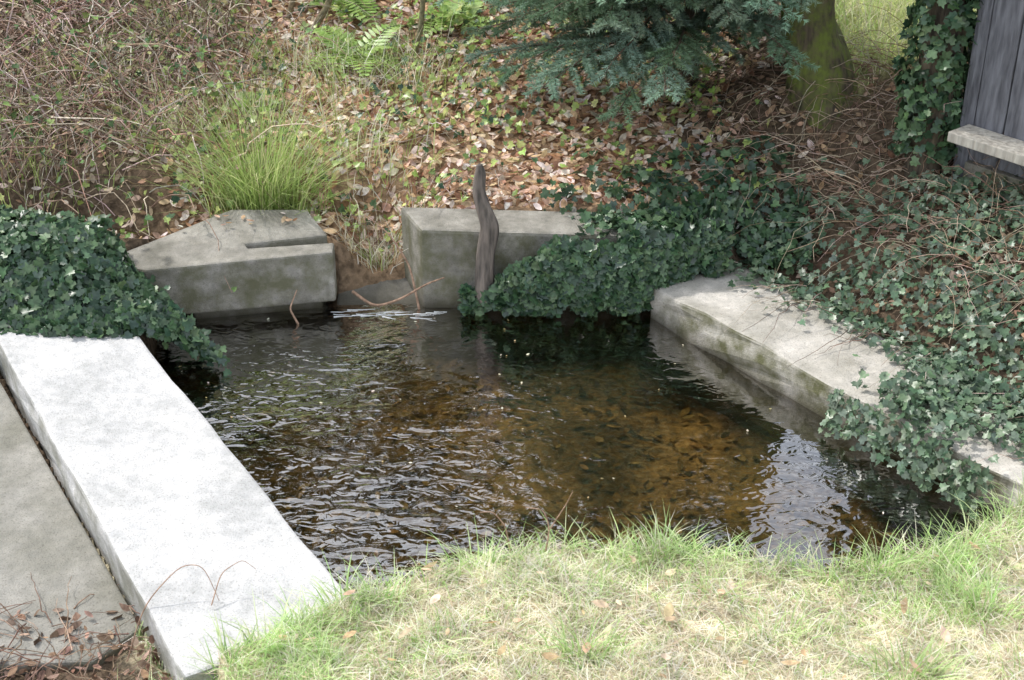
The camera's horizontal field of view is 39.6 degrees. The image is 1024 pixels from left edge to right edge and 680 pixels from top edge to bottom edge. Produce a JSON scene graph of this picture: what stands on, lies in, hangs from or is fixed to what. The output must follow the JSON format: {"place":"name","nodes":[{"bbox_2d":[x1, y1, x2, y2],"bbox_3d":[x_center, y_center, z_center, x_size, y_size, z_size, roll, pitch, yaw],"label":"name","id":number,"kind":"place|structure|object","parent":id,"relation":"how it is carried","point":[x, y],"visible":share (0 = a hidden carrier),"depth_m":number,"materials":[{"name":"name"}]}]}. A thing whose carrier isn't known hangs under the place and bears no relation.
{"place":"outdoors","nodes":[
{"label":"outdoors","id":0,"kind":"place"},
{"bbox_2d":[0,383,141,675],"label":"pavement","id":1,"kind":"structure","parent":0,"point":[47,545],"depth_m":4.64,"materials":[{"name":"concrete"}]},
{"bbox_2d":[0,0,1023,679],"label":"ground","id":2,"kind":"structure","parent":0,"point":[352,272],"depth_m":6.70,"materials":[{"name":"soil"}]},
{"bbox_2d":[0,53,96,140],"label":"grass clump","id":3,"kind":"object","parent":2,"relation":"on","point":[22,114],"visible":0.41,"depth_m":7.24,"materials":[{"name":"beige plant"}]},
{"bbox_2d":[0,101,132,215],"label":"grass clump","id":4,"kind":"object","parent":2,"relation":"on","point":[30,158],"visible":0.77,"depth_m":6.78,"materials":[{"name":"beige plant"}]},
{"bbox_2d":[0,576,174,679],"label":"twig debris","id":5,"kind":"object","parent":2,"relation":"on","point":[106,637],"visible":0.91,"depth_m":4.26,"materials":[{"name":"brown plant"}]},
{"bbox_2d":[8,23,185,109],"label":"grass clump","id":6,"kind":"object","parent":2,"relation":"on","point":[95,64],"visible":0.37,"depth_m":7.55,"materials":[{"name":"beige plant"}]},
{"bbox_2d":[0,204,231,375],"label":"ivy","id":7,"kind":"object","parent":2,"relation":"on","point":[121,296],"visible":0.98,"depth_m":5.91,"materials":[{"name":"green plant"}]},
{"bbox_2d":[40,57,266,169],"bbox_3d":[-1.694,-1.139,7.071,1.152,0.405,1.055,-25,38,-38],"label":"grass clump","id":8,"kind":"object","parent":2,"relation":"on","point":[164,114],"visible":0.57,"depth_m":7.05,"materials":[{"name":"beige plant"}]},
{"bbox_2d":[59,0,268,64],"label":"grass clump","id":9,"kind":"object","parent":2,"relation":"on","point":[177,16],"visible":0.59,"depth_m":8.03,"materials":[{"name":"beige plant"}]},
{"bbox_2d":[0,330,344,679],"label":"concrete slab","id":10,"kind":"structure","parent":2,"relation":"on","point":[159,484],"depth_m":4.79,"materials":[{"name":"grey concrete"}]},
{"bbox_2d":[0,0,381,291],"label":"bramble thicket","id":11,"kind":"object","parent":2,"relation":"on","point":[58,98],"visible":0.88,"depth_m":7.21,"materials":[{"name":"brown plant"}]},
{"bbox_2d":[125,210,336,318],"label":"sluice block","id":12,"kind":"structure","parent":2,"relation":"on","point":[268,261],"depth_m":6.29,"materials":[{"name":"concrete"}]},
{"bbox_2d":[144,45,336,135],"bbox_3d":[-1.387,-1.264,7.213,1.072,0.383,0.988,-13,32,-22],"label":"grass clump","id":13,"kind":"object","parent":2,"relation":"on","point":[247,105],"visible":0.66,"depth_m":7.22,"materials":[{"name":"beige plant"}]},
{"bbox_2d":[52,63,440,217],"bbox_3d":[-1.198,-0.889,6.647,1.840,0.860,1.607,0,29,0],"label":"grass clump","id":14,"kind":"object","parent":2,"relation":"on","point":[278,185],"visible":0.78,"depth_m":6.66,"materials":[{"name":"green plant"}]},
{"bbox_2d":[231,91,285,110],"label":"fern","id":15,"kind":"object","parent":2,"relation":"on","point":[253,97],"visible":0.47,"depth_m":7.34,"materials":[{"name":"green plant"}]},
{"bbox_2d":[188,9,405,87],"bbox_3d":[-1.156,-1.535,7.655,1.239,0.457,0.988,0,29,0],"label":"grass clump","id":16,"kind":"object","parent":2,"relation":"on","point":[289,60],"visible":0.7,"depth_m":7.69,"materials":[{"name":"beige plant"}]},
{"bbox_2d":[117,0,553,55],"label":"sapling shrub","id":17,"kind":"object","parent":2,"relation":"on","point":[320,17],"visible":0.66,"depth_m":7.99,"materials":[{"name":"green plant"}]},
{"bbox_2d":[308,0,382,29],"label":"fern","id":18,"kind":"object","parent":2,"relation":"on","point":[352,7],"visible":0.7,"depth_m":8.13,"materials":[{"name":"green plant"}]},
{"bbox_2d":[247,23,448,115],"bbox_3d":[-0.898,-1.421,7.438,1.109,0.384,0.864,-12,31,-20],"label":"grass clump","id":19,"kind":"object","parent":2,"relation":"on","point":[334,79],"visible":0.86,"depth_m":7.46,"materials":[{"name":"beige plant"}]},
{"bbox_2d":[301,23,404,76],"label":"fern","id":20,"kind":"object","parent":2,"relation":"on","point":[321,31],"visible":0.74,"depth_m":7.74,"materials":[{"name":"green plant"}]},
{"bbox_2d":[258,72,488,234],"bbox_3d":[-0.742,-0.896,6.882,1.051,0.612,1.013,-16,33,-27],"label":"grass clump","id":21,"kind":"object","parent":2,"relation":"on","point":[359,140],"visible":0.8,"depth_m":6.89,"materials":[{"name":"beige plant"}]},
{"bbox_2d":[337,278,416,304],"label":"stone sill","id":22,"kind":"structure","parent":2,"relation":"on","point":[380,292],"depth_m":6.53,"materials":[{"name":"concrete"}]},
{"bbox_2d":[308,177,453,273],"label":"grass clump","id":23,"kind":"object","parent":2,"relation":"on","point":[384,255],"visible":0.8,"depth_m":6.61,"materials":[{"name":"brown plant"}]},
{"bbox_2d":[0,0,786,251],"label":"undergrowth plants","id":24,"kind":"object","parent":2,"relation":"on","point":[407,90],"visible":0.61,"depth_m":7.11,"materials":[{"name":"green plant"}]},
{"bbox_2d":[315,8,534,116],"bbox_3d":[-0.518,-1.500,7.530,0.976,0.398,1.096,23,36,35],"label":"grass clump","id":25,"kind":"object","parent":2,"relation":"on","point":[419,70],"visible":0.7,"depth_m":7.56,"materials":[{"name":"beige plant"}]},
{"bbox_2d":[408,0,492,37],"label":"fern","id":26,"kind":"object","parent":2,"relation":"on","point":[476,5],"visible":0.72,"depth_m":8.14,"materials":[{"name":"green plant"}]},
{"bbox_2d":[472,163,498,306],"bbox_3d":[-0.114,-0.456,6.231,0.116,0.658,0.094,0,29,0],"label":"wooden stake","id":27,"kind":"object","parent":2,"relation":"on","point":[486,247],"visible":0.97,"depth_m":6.21,"materials":[{"name":"brown wood"}]},
{"bbox_2d":[0,0,1023,679],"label":"fallen leaves","id":28,"kind":"object","parent":2,"relation":"on","point":[496,194],"depth_m":6.96,"materials":[{"name":"brown plant"}]},
{"bbox_2d":[435,0,821,124],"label":"spruce tree","id":29,"kind":"object","parent":2,"relation":"on","point":[681,35],"visible":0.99,"depth_m":6.61,"materials":[{"name":"green plant"}]},
{"bbox_2d":[457,130,817,317],"bbox_3d":[0.564,-0.522,6.533,1.621,0.622,0.914,0,29,0],"label":"ivy","id":30,"kind":"object","parent":2,"relation":"on","point":[636,265],"visible":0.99,"depth_m":6.31,"materials":[{"name":"green plant"}]},
{"bbox_2d":[781,0,857,130],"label":"mossy tree","id":31,"kind":"object","parent":2,"relation":"on","point":[818,38],"visible":0.72,"depth_m":6.81,"materials":[{"name":"green plant"}]},
{"bbox_2d":[632,2,1023,462],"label":"dry bracken","id":32,"kind":"object","parent":2,"relation":"on","point":[882,120],"visible":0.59,"depth_m":6.54,"materials":[{"name":"brown plant"}]},
{"bbox_2d":[650,266,1023,517],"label":"concrete slab","id":33,"kind":"structure","parent":2,"relation":"on","point":[697,312],"depth_m":5.84,"materials":[{"name":"grey concrete"}]},
{"bbox_2d":[699,129,1023,520],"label":"ivy","id":34,"kind":"object","parent":2,"relation":"on","point":[956,389],"visible":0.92,"depth_m":5.74,"materials":[{"name":"green plant"}]},
{"bbox_2d":[835,0,976,95],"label":"meadow grass","id":35,"kind":"structure","parent":2,"relation":"on","point":[877,35],"depth_m":7.31,"materials":[{"name":"green plant"}]},
{"bbox_2d":[904,0,970,184],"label":"ivy covered tree","id":36,"kind":"object","parent":2,"relation":"on","point":[940,12],"visible":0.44,"depth_m":6.32,"materials":[{"name":"green plant"}]},
{"bbox_2d":[888,0,982,166],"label":"ivy","id":37,"kind":"object","parent":36,"relation":"attached to","point":[907,126],"visible":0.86,"depth_m":6.27,"materials":[{"name":"green plant"}]},
{"bbox_2d":[947,0,1023,196],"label":"wooden shed","id":38,"kind":"structure","parent":2,"relation":"on","point":[993,107],"depth_m":6.13,"materials":[{"name":"wood"}]},
{"bbox_2d":[401,207,706,307],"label":"concrete retaining wall","id":39,"kind":"structure","parent":0,"point":[438,243],"depth_m":6.35,"materials":[{"name":"grey concrete"}]},
{"bbox_2d":[117,469,1023,679],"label":"grass","id":40,"kind":"structure","parent":0,"point":[565,575],"depth_m":4.19,"materials":[{"name":"green plant"}]},
{"bbox_2d":[154,296,1003,599],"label":"pond water","id":41,"kind":"structure","parent":0,"point":[646,410],"depth_m":5.48,"materials":[{"name":"brown liquid"}]},
{"bbox_2d":[126,215,572,661],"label":"dry stems","id":42,"kind":"object","parent":41,"relation":"on","point":[382,304],"visible":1,"depth_m":6.27,"materials":[{"name":"brown plant"}]},
{"bbox_2d":[334,309,446,319],"bbox_3d":[-0.557,-0.115,6.394,0.524,0.006,0.093,2,29,4],"label":"foam","id":43,"kind":"object","parent":41,"relation":"on","point":[435,312],"visible":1,"depth_m":6.39,"materials":[{"name":"white"}]},
{"bbox_2d":[179,318,883,564],"bbox_3d":[-0.001,0.386,5.483,2.802,0.006,2.007,0,29,0],"label":"floating debris","id":44,"kind":"object","parent":41,"relation":"on","point":[473,408],"visible":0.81,"depth_m":5.69,"materials":[{"name":"brown plant"}]}
]}

